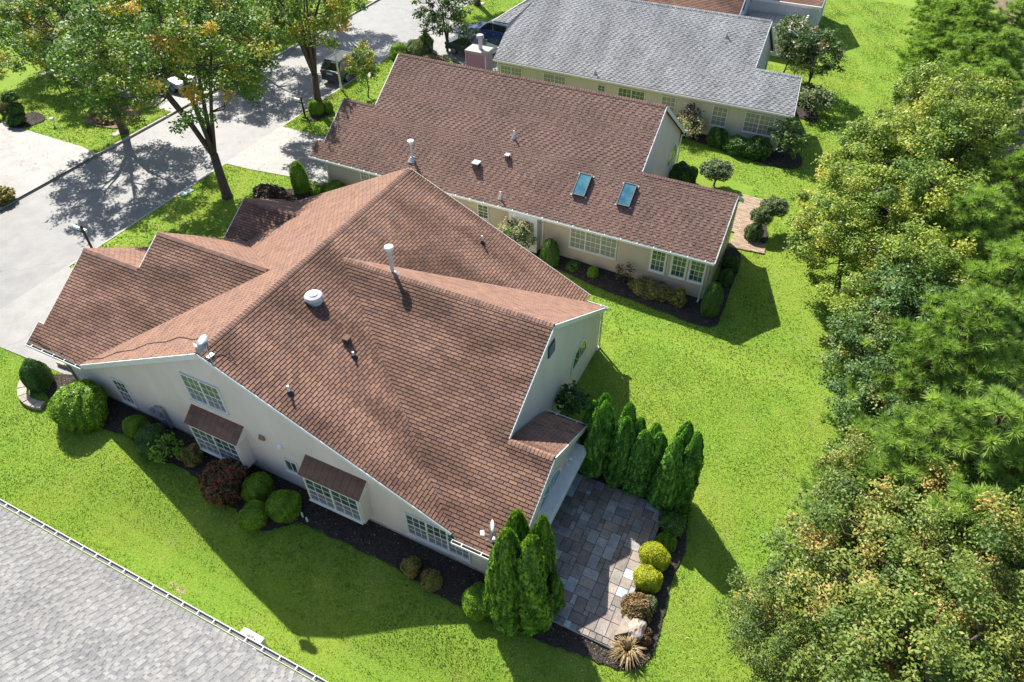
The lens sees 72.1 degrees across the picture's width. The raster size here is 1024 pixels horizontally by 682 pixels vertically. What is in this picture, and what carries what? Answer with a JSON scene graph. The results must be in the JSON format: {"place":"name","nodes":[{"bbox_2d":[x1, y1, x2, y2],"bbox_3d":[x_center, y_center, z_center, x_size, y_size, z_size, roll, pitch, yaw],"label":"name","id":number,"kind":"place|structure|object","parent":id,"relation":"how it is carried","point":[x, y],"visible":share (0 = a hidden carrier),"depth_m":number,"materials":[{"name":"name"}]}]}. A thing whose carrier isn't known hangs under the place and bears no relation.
{"place":"outdoors","nodes":[
{"label":"outdoors","id":0,"kind":"place"},
{"bbox_2d":[0,266,72,374],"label":"driveway","id":1,"kind":"structure","parent":0,"point":[22,316],"depth_m":35.99,"materials":[{"name":"concrete"}]},
{"bbox_2d":[0,122,96,206],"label":"driveway","id":2,"kind":"structure","parent":0,"point":[29,168],"depth_m":47.73,"materials":[{"name":"concrete"}]},
{"bbox_2d":[41,65,224,111],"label":"driveway","id":3,"kind":"structure","parent":0,"point":[179,99],"depth_m":54.24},
{"bbox_2d":[0,0,472,308],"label":"street","id":4,"kind":"structure","parent":0,"point":[39,240],"depth_m":46.92,"materials":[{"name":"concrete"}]},
{"bbox_2d":[320,50,372,82],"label":"parked suv","id":5,"kind":"object","parent":4,"relation":"on","point":[328,71],"visible":0.48,"depth_m":55.65,"materials":[{"name":"blue paint"}]},
{"bbox_2d":[225,126,328,182],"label":"driveway","id":6,"kind":"structure","parent":0,"point":[264,156],"depth_m":47.74,"materials":[{"name":"concrete"}]},
{"bbox_2d":[415,20,499,70],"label":"driveway","id":7,"kind":"structure","parent":0,"point":[439,48],"depth_m":61.42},
{"bbox_2d":[445,33,498,57],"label":"parked car","id":8,"kind":"object","parent":7,"relation":"on","point":[455,44],"visible":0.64,"depth_m":59.15,"materials":[{"name":"grey paint"}]},
{"bbox_2d":[468,18,507,43],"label":"parked suv","id":9,"kind":"object","parent":7,"relation":"on","point":[490,29],"visible":0.36,"depth_m":60.94,"materials":[{"name":"blue paint"}]},
{"bbox_2d":[0,0,997,681],"bbox_3d":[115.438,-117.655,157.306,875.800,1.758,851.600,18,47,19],"label":"lawn","id":10,"kind":"structure","parent":0,"point":[188,568],"depth_m":29.32,"materials":[{"name":"green plant"}]},
{"bbox_2d":[3,112,44,127],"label":"flower bed","id":11,"kind":"object","parent":10,"relation":"on","point":[30,121],"visible":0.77,"depth_m":51.76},
{"bbox_2d":[0,90,26,125],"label":"topiary","id":12,"kind":"object","parent":11,"relation":"on","point":[17,109],"visible":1,"depth_m":50.68,"materials":[{"name":"green plant"}]},
{"bbox_2d":[0,0,172,134],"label":"street tree","id":13,"kind":"object","parent":10,"relation":"on","point":[23,36],"visible":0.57,"depth_m":42.93,"materials":[{"name":"green plant"}]},
{"bbox_2d":[42,0,281,199],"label":"street tree","id":14,"kind":"object","parent":10,"relation":"on","point":[141,84],"visible":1,"depth_m":36.92,"materials":[{"name":"green plant"}]},
{"bbox_2d":[0,499,327,681],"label":"light grey roof house","id":15,"kind":"structure","parent":10,"relation":"on","point":[68,613],"depth_m":21.95,"materials":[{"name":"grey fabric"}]},
{"bbox_2d":[0,0,466,264],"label":"grass","id":16,"kind":"structure","parent":10,"relation":"on","point":[113,137],"depth_m":52.21,"materials":[{"name":"plant"}]},
{"bbox_2d":[236,0,367,112],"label":"street tree","id":17,"kind":"object","parent":10,"relation":"on","point":[307,43],"visible":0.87,"depth_m":47.13,"materials":[{"name":"green plant"}]},
{"bbox_2d":[286,183,324,201],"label":"flower bed","id":18,"kind":"object","parent":10,"relation":"on","point":[299,195],"visible":0.15,"depth_m":44.18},
{"bbox_2d":[252,183,291,200],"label":"shrub","id":19,"kind":"object","parent":18,"relation":"on","point":[266,191],"visible":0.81,"depth_m":42.90,"materials":[{"name":"brown plant"}]},
{"bbox_2d":[289,161,309,193],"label":"shrub","id":20,"kind":"object","parent":18,"relation":"on","point":[299,180],"visible":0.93,"depth_m":43.53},
{"bbox_2d":[25,167,608,573],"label":"brown roof house","id":21,"kind":"structure","parent":10,"relation":"on","point":[432,418],"depth_m":27.67,"materials":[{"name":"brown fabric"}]},
{"bbox_2d":[178,371,229,415],"bbox_3d":[-11.918,2.044,27.212,2.010,1.540,0.122,18,47,19],"label":"window","id":22,"kind":"structure","parent":21,"relation":"in","point":[203,393],"depth_m":27.22,"materials":[{"name":"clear glass"}]},
{"bbox_2d":[189,425,245,468],"bbox_3d":[-11.995,4.305,28.625,2.490,1.540,0.122,18,47,19],"label":"window","id":23,"kind":"structure","parent":21,"relation":"in","point":[208,443],"depth_m":28.62,"materials":[{"name":"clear glass"}]},
{"bbox_2d":[303,477,364,524],"bbox_3d":[-6.820,6.059,26.803,2.540,1.540,0.122,18,47,19],"label":"window","id":24,"kind":"structure","parent":21,"relation":"in","point":[345,506],"depth_m":26.87,"materials":[{"name":"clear glass"}]},
{"bbox_2d":[404,512,471,562],"bbox_3d":[-2.757,7.252,26.014,2.780,1.460,0.122,18,47,19],"label":"window","id":25,"kind":"structure","parent":21,"relation":"in","point":[420,529],"depth_m":26.13,"materials":[{"name":"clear glass"}]},
{"bbox_2d":[341,40,383,96],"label":"tree","id":26,"kind":"object","parent":10,"relation":"on","point":[370,64],"visible":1,"depth_m":52.10,"materials":[{"name":"green plant"}]},
{"bbox_2d":[44,374,687,668],"bbox_3d":[-7.507,4.911,29.972,29.542,0.881,8.239,15,46,16],"label":"flower bed","id":27,"kind":"object","parent":10,"relation":"on","point":[384,548],"visible":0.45,"depth_m":27.16,"materials":[{"name":"soil"}]},
{"bbox_2d":[19,358,54,392],"bbox_3d":[-21.753,1.597,32.163,1.234,1.995,1.262,18,47,19],"label":"shrub","id":28,"kind":"object","parent":27,"relation":"on","point":[35,375],"visible":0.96,"depth_m":31.76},
{"bbox_2d":[46,380,108,433],"bbox_3d":[-18.938,2.869,30.827,2.701,2.175,2.341,18,47,19],"label":"shrub","id":29,"kind":"object","parent":27,"relation":"on","point":[78,406],"visible":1,"depth_m":30.20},
{"bbox_2d":[134,423,168,460],"bbox_3d":[-15.256,4.204,29.751,1.434,1.247,1.562,18,47,19],"label":"shrub","id":30,"kind":"object","parent":27,"relation":"on","point":[145,434],"visible":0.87,"depth_m":29.43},
{"bbox_2d":[146,432,183,463],"bbox_3d":[-14.448,4.625,29.450,1.414,1.338,1.450,18,47,19],"label":"shrub","id":31,"kind":"object","parent":27,"relation":"on","point":[159,454],"visible":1,"depth_m":29.22,"materials":[{"name":"green plant"}]},
{"bbox_2d":[198,458,248,507],"bbox_3d":[-11.646,5.518,28.302,1.959,1.632,2.139,18,47,19],"label":"shrub","id":32,"kind":"object","parent":27,"relation":"on","point":[220,480],"visible":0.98,"depth_m":27.85,"materials":[{"name":"red plant"}]},
{"bbox_2d":[237,499,267,530],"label":"shrub","id":33,"kind":"object","parent":27,"relation":"on","point":[252,515],"visible":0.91,"depth_m":27.20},
{"bbox_2d":[240,471,274,501],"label":"shrub","id":34,"kind":"object","parent":27,"relation":"on","point":[259,485],"visible":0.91,"depth_m":27.98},
{"bbox_2d":[264,489,301,522],"bbox_3d":[-9.020,6.388,27.674,1.456,1.236,1.342,-23,48,-22],"label":"shrub","id":35,"kind":"object","parent":27,"relation":"on","point":[282,505],"visible":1,"depth_m":27.38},
{"bbox_2d":[461,582,489,622],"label":"shrub","id":36,"kind":"object","parent":27,"relation":"on","point":[472,600],"visible":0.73,"depth_m":24.81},
{"bbox_2d":[482,527,520,636],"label":"arborvitae","id":37,"kind":"object","parent":27,"relation":"on","point":[500,603],"visible":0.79,"depth_m":22.46,"materials":[{"name":"plant"}]},
{"bbox_2d":[503,508,531,543],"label":"arborvitae","id":38,"kind":"object","parent":27,"relation":"on","point":[517,523],"visible":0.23,"depth_m":22.26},
{"bbox_2d":[513,534,554,637],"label":"arborvitae","id":39,"kind":"object","parent":27,"relation":"on","point":[535,600],"visible":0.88,"depth_m":22.38,"materials":[{"name":"plant"}]},
{"bbox_2d":[530,514,557,580],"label":"arborvitae","id":40,"kind":"object","parent":27,"relation":"on","point":[542,529],"visible":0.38,"depth_m":22.91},
{"bbox_2d":[546,571,565,614],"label":"arborvitae","id":41,"kind":"object","parent":27,"relation":"on","point":[556,585],"visible":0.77,"depth_m":24.34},
{"bbox_2d":[579,406,606,478],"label":"arborvitae","id":42,"kind":"object","parent":27,"relation":"on","point":[594,437],"visible":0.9,"depth_m":27.79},
{"bbox_2d":[594,399,615,475],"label":"arborvitae","id":43,"kind":"object","parent":27,"relation":"on","point":[606,405],"visible":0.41,"depth_m":27.61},
{"bbox_2d":[603,416,635,488],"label":"arborvitae","id":44,"kind":"object","parent":27,"relation":"on","point":[621,442],"visible":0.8,"depth_m":27.62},
{"bbox_2d":[608,634,646,670],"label":"ornamental grass","id":45,"kind":"object","parent":27,"relation":"on","point":[629,646],"depth_m":24.01,"materials":[{"name":"plant"}]},
{"bbox_2d":[614,613,646,640],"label":"garden stones","id":46,"kind":"object","parent":27,"relation":"on","point":[635,628],"visible":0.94,"depth_m":24.47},
{"bbox_2d":[620,592,653,624],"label":"shrub","id":47,"kind":"object","parent":27,"relation":"on","point":[635,604],"visible":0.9,"depth_m":24.88,"materials":[{"name":"brown plant"}]},
{"bbox_2d":[620,429,655,497],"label":"arborvitae","id":48,"kind":"object","parent":27,"relation":"on","point":[637,474],"visible":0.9,"depth_m":27.50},
{"bbox_2d":[632,564,662,593],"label":"shrub","id":49,"kind":"object","parent":27,"relation":"on","point":[646,578],"visible":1,"depth_m":25.62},
{"bbox_2d":[638,541,670,571],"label":"shrub","id":50,"kind":"object","parent":27,"relation":"on","point":[656,555],"visible":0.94,"depth_m":26.19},
{"bbox_2d":[645,435,683,511],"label":"arborvitae","id":51,"kind":"object","parent":27,"relation":"on","point":[663,490],"visible":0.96,"depth_m":26.86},
{"bbox_2d":[657,509,686,536],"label":"shrub","id":52,"kind":"object","parent":27,"relation":"on","point":[672,522],"visible":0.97,"depth_m":27.37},
{"bbox_2d":[678,430,703,506],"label":"arborvitae","id":53,"kind":"object","parent":27,"relation":"on","point":[693,458],"visible":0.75,"depth_m":26.41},
{"bbox_2d":[410,0,477,51],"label":"tree","id":54,"kind":"object","parent":10,"relation":"on","point":[439,15],"visible":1,"depth_m":57.50,"materials":[{"name":"green plant"}]},
{"bbox_2d":[496,216,537,248],"bbox_3d":[0.147,-5.793,39.530,2.353,2.641,2.523,31,52,28],"label":"hydrangea","id":55,"kind":"object","parent":10,"relation":"on","point":[509,233],"visible":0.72,"depth_m":39.01,"materials":[{"name":"green plant"}]},
{"bbox_2d":[308,33,743,301],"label":"reddish roof house","id":56,"kind":"structure","parent":10,"relation":"on","point":[453,121],"depth_m":39.82,"materials":[{"name":"brown tile"}]},
{"bbox_2d":[568,228,617,260],"bbox_3d":[4.436,-5.382,38.558,2.810,1.460,0.122,18,47,19],"label":"window","id":57,"kind":"structure","parent":56,"relation":"in","point":[582,241],"depth_m":38.63,"materials":[{"name":"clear glass"}]},
{"bbox_2d":[554,380,591,416],"bbox_3d":[2.634,2.916,30.655,1.764,2.702,1.613,18,47,19],"label":"shrub","id":58,"kind":"object","parent":10,"relation":"on","point":[573,396],"visible":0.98,"depth_m":30.17,"materials":[{"name":"green plant"}]},
{"bbox_2d":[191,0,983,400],"bbox_3d":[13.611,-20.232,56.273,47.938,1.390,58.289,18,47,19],"label":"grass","id":59,"kind":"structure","parent":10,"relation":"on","point":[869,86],"depth_m":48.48,"materials":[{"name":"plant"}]},
{"bbox_2d":[530,248,740,325],"bbox_3d":[6.850,-3.205,38.664,12.705,0.478,6.629,0,44,1],"label":"flower bed","id":60,"kind":"object","parent":10,"relation":"on","point":[618,288],"visible":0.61,"depth_m":38.20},
{"bbox_2d":[2,103,817,668],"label":"mulch chips","id":61,"kind":"object","parent":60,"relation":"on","point":[566,635],"visible":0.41,"depth_m":27.61,"materials":[{"name":"wood"}]},
{"bbox_2d":[627,276,671,301],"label":"shrub","id":62,"kind":"object","parent":60,"relation":"on","point":[644,287],"visible":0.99,"depth_m":37.60,"materials":[{"name":"green plant"}]},
{"bbox_2d":[700,281,723,317],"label":"shrub","id":63,"kind":"object","parent":60,"relation":"on","point":[712,300],"visible":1,"depth_m":36.05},
{"bbox_2d":[492,0,801,150],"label":"grey roof house","id":64,"kind":"structure","parent":10,"relation":"on","point":[674,58],"depth_m":50.77,"materials":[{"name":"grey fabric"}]},
{"bbox_2d":[741,111,775,137],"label":"window","id":65,"kind":"structure","parent":64,"relation":"in","point":[754,123],"depth_m":48.51,"materials":[{"name":"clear glass"}]},
{"bbox_2d":[669,160,698,183],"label":"shrub","id":66,"kind":"object","parent":10,"relation":"on","point":[682,170],"visible":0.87,"depth_m":45.25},
{"bbox_2d":[698,158,734,186],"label":"topiary","id":67,"kind":"object","parent":10,"relation":"on","point":[715,169],"visible":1,"depth_m":44.74,"materials":[{"name":"green plant"}]},
{"bbox_2d":[642,0,826,58],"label":"brown roof house","id":68,"kind":"structure","parent":10,"relation":"on","point":[775,11],"depth_m":62.13,"materials":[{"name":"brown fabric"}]},
{"bbox_2d":[680,131,802,167],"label":"flower bed","id":69,"kind":"object","parent":10,"relation":"on","point":[786,160],"visible":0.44,"depth_m":48.55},
{"bbox_2d":[721,134,750,157],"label":"shrub","id":70,"kind":"object","parent":69,"relation":"on","point":[736,145],"visible":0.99,"depth_m":48.34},
{"bbox_2d":[745,135,772,160],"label":"shrub","id":71,"kind":"object","parent":69,"relation":"on","point":[759,147],"visible":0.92,"depth_m":48.04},
{"bbox_2d":[764,114,810,158],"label":"tree","id":72,"kind":"object","parent":69,"relation":"on","point":[788,134],"visible":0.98,"depth_m":47.32,"materials":[{"name":"green plant"}]},
{"bbox_2d":[731,193,762,235],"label":"brick path","id":73,"kind":"structure","parent":10,"relation":"on","point":[744,209],"depth_m":43.64,"materials":[{"name":"brick"}]},
{"bbox_2d":[756,223,767,243],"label":"flower bed","id":74,"kind":"object","parent":10,"relation":"on","point":[765,233],"visible":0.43,"depth_m":41.99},
{"bbox_2d":[743,195,789,241],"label":"topiary","id":75,"kind":"object","parent":74,"relation":"on","point":[769,210],"visible":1,"depth_m":41.20,"materials":[{"name":"green plant"}]},
{"bbox_2d":[773,12,817,72],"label":"tree","id":76,"kind":"object","parent":10,"relation":"on","point":[780,27],"visible":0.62,"depth_m":55.36,"materials":[{"name":"green plant"}]},
{"bbox_2d":[713,545,887,681],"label":"tree","id":77,"kind":"object","parent":10,"relation":"on","point":[749,625],"visible":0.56,"depth_m":20.84,"materials":[{"name":"green plant"}]},
{"bbox_2d":[794,102,818,121],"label":"flower bed","id":78,"kind":"object","parent":10,"relation":"on","point":[802,115],"visible":0.16,"depth_m":53.33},
{"bbox_2d":[796,84,836,115],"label":"shrub","id":79,"kind":"object","parent":78,"relation":"on","point":[822,95],"visible":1,"depth_m":51.91,"materials":[{"name":"green plant"}]},
{"bbox_2d":[785,24,848,82],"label":"tree","id":80,"kind":"object","parent":10,"relation":"on","point":[827,41],"visible":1,"depth_m":53.15,"materials":[{"name":"green plant"}]},
{"bbox_2d":[781,439,924,565],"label":"pine tree","id":81,"kind":"object","parent":10,"relation":"on","point":[898,460],"visible":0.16,"depth_m":22.66,"materials":[{"name":"green plant"}]},
{"bbox_2d":[781,162,933,301],"bbox_3d":[17.548,-5.054,35.760,7.567,7.391,6.921,7,44,8],"label":"tree","id":82,"kind":"object","parent":10,"relation":"on","point":[806,249],"visible":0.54,"depth_m":34.61,"materials":[{"name":"green plant"}]},
{"bbox_2d":[810,100,991,251],"bbox_3d":[20.290,-7.894,37.588,8.819,8.968,9.175,18,47,19],"label":"tree","id":83,"kind":"object","parent":10,"relation":"on","point":[880,131],"visible":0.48,"depth_m":35.67,"materials":[{"name":"green plant"}]},
{"bbox_2d":[895,0,967,86],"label":"pine tree","id":84,"kind":"object","parent":10,"relation":"on","point":[951,6],"visible":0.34,"depth_m":52.65,"materials":[{"name":"green plant"}]},
{"bbox_2d":[899,0,989,38],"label":"pine tree","id":85,"kind":"object","parent":10,"relation":"on","point":[921,14],"visible":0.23,"depth_m":58.46,"materials":[{"name":"green plant"}]},
{"bbox_2d":[907,0,1008,76],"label":"pine tree","id":86,"kind":"object","parent":10,"relation":"on","point":[972,14],"visible":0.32,"depth_m":49.88,"materials":[{"name":"green plant"}]},
{"bbox_2d":[551,472,662,649],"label":"patio","id":87,"kind":"structure","parent":0,"point":[603,533],"depth_m":26.97,"materials":[{"name":"stone"}]},
{"bbox_2d":[881,0,1023,678],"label":"forest floor","id":88,"kind":"structure","parent":0,"point":[1000,3],"depth_m":50.82,"materials":[{"name":"green plant"}]},
{"bbox_2d":[771,401,981,561],"bbox_3d":[13.009,5.272,24.283,6.913,8.484,7.826,13,45,14],"label":"pine tree","id":89,"kind":"object","parent":88,"relation":"on","point":[919,429],"visible":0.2,"depth_m":22.09,"materials":[{"name":"green plant"}]},
{"bbox_2d":[743,465,1019,681],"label":"tree","id":90,"kind":"object","parent":88,"relation":"on","point":[809,531],"visible":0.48,"depth_m":20.40,"materials":[{"name":"green plant"}]},
{"bbox_2d":[792,420,977,598],"bbox_3d":[12.618,6.165,23.680,5.758,7.972,6.536,22,48,22],"label":"tree","id":91,"kind":"object","parent":88,"relation":"on","point":[823,462],"visible":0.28,"depth_m":22.60,"materials":[{"name":"green plant"}]},
{"bbox_2d":[816,331,978,444],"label":"pine tree","id":92,"kind":"object","parent":88,"relation":"on","point":[902,380],"visible":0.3,"depth_m":25.36,"materials":[{"name":"green plant"}]},
{"bbox_2d":[779,520,1023,681],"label":"tree","id":93,"kind":"object","parent":88,"relation":"on","point":[931,646],"visible":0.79,"depth_m":17.84,"materials":[{"name":"green plant"}]},
{"bbox_2d":[813,218,989,349],"bbox_3d":[17.437,-1.639,31.875,7.340,7.933,7.055,6,44,7],"label":"tree","id":94,"kind":"object","parent":88,"relation":"on","point":[909,242],"visible":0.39,"depth_m":30.30,"materials":[{"name":"green plant"}]},
{"bbox_2d":[811,293,1011,392],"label":"tree","id":95,"kind":"object","parent":88,"relation":"on","point":[844,355],"visible":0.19,"depth_m":28.97,"materials":[{"name":"green plant"}]},
{"bbox_2d":[822,341,1011,447],"bbox_3d":[15.642,3.344,27.480,6.609,6.710,6.347,-28,50,-26],"label":"tree","id":96,"kind":"object","parent":88,"relation":"on","point":[843,407],"visible":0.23,"depth_m":26.55,"materials":[{"name":"green plant"}]},
{"bbox_2d":[821,256,1017,394],"bbox_3d":[17.186,0.548,30.036,7.490,7.717,7.194,20,48,20],"label":"tree","id":97,"kind":"object","parent":88,"relation":"on","point":[902,287],"visible":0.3,"depth_m":28.66,"materials":[{"name":"green plant"}]},
{"bbox_2d":[832,148,1007,284],"bbox_3d":[19.713,-4.898,34.704,7.937,8.623,8.258,25,49,24],"label":"tree","id":98,"kind":"object","parent":88,"relation":"on","point":[915,188],"visible":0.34,"depth_m":32.45,"materials":[{"name":"green plant"}]},
{"bbox_2d":[821,470,1023,679],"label":"pine tree","id":99,"kind":"object","parent":88,"relation":"on","point":[965,497],"visible":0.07,"depth_m":19.86,"materials":[{"name":"green plant"}]},
{"bbox_2d":[824,382,1023,557],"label":"pine tree","id":100,"kind":"object","parent":88,"relation":"on","point":[1005,407],"visible":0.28,"depth_m":20.64,"materials":[{"name":"green plant"}]},
{"bbox_2d":[827,282,1023,427],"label":"pine tree","id":101,"kind":"object","parent":88,"relation":"on","point":[981,319],"visible":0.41,"depth_m":24.92,"materials":[{"name":"green plant"}]},
{"bbox_2d":[852,57,1023,179],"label":"tree","id":102,"kind":"object","parent":88,"relation":"on","point":[926,71],"visible":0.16,"depth_m":38.66,"materials":[{"name":"green plant"}]},
{"bbox_2d":[891,30,995,105],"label":"pine tree","id":103,"kind":"object","parent":88,"relation":"on","point":[964,47],"visible":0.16,"depth_m":46.97,"materials":[{"name":"green plant"}]},
{"bbox_2d":[864,485,1023,681],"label":"tree","id":104,"kind":"object","parent":88,"relation":"on","point":[999,533],"visible":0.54,"depth_m":17.96,"materials":[{"name":"green plant"}]},
{"bbox_2d":[868,74,1023,213],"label":"tree","id":105,"kind":"object","parent":88,"relation":"on","point":[974,116],"visible":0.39,"depth_m":36.26,"materials":[{"name":"green plant"}]},
{"bbox_2d":[876,181,1023,298],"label":"pine tree","id":106,"kind":"object","parent":88,"relation":"on","point":[982,212],"visible":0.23,"depth_m":30.55,"materials":[{"name":"green plant"}]},
{"bbox_2d":[904,230,1023,393],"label":"pine tree","id":107,"kind":"object","parent":88,"relation":"on","point":[1000,269],"visible":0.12,"depth_m":27.14,"materials":[{"name":"green plant"}]},
{"bbox_2d":[936,56,1023,160],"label":"pine tree","id":108,"kind":"object","parent":88,"relation":"on","point":[990,70],"visible":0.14,"depth_m":42.32,"materials":[{"name":"green plant"}]},
{"bbox_2d":[940,146,1023,273],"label":"pine tree","id":109,"kind":"object","parent":88,"relation":"on","point":[1012,188],"visible":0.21,"depth_m":34.72,"materials":[{"name":"green plant"}]},
{"bbox_2d":[948,25,1023,142],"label":"pine tree","id":110,"kind":"object","parent":88,"relation":"on","point":[1003,47],"visible":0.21,"depth_m":44.85,"materials":[{"name":"green plant"}]},
{"bbox_2d":[959,438,1023,602],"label":"pine tree","id":111,"kind":"object","parent":88,"relation":"on","point":[1018,473],"visible":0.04,"depth_m":21.11,"materials":[{"name":"green plant"}]},
{"bbox_2d":[975,0,1023,95],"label":"pine tree","id":112,"kind":"object","parent":88,"relation":"on","point":[1012,7],"visible":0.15,"depth_m":48.86,"materials":[{"name":"green plant"}]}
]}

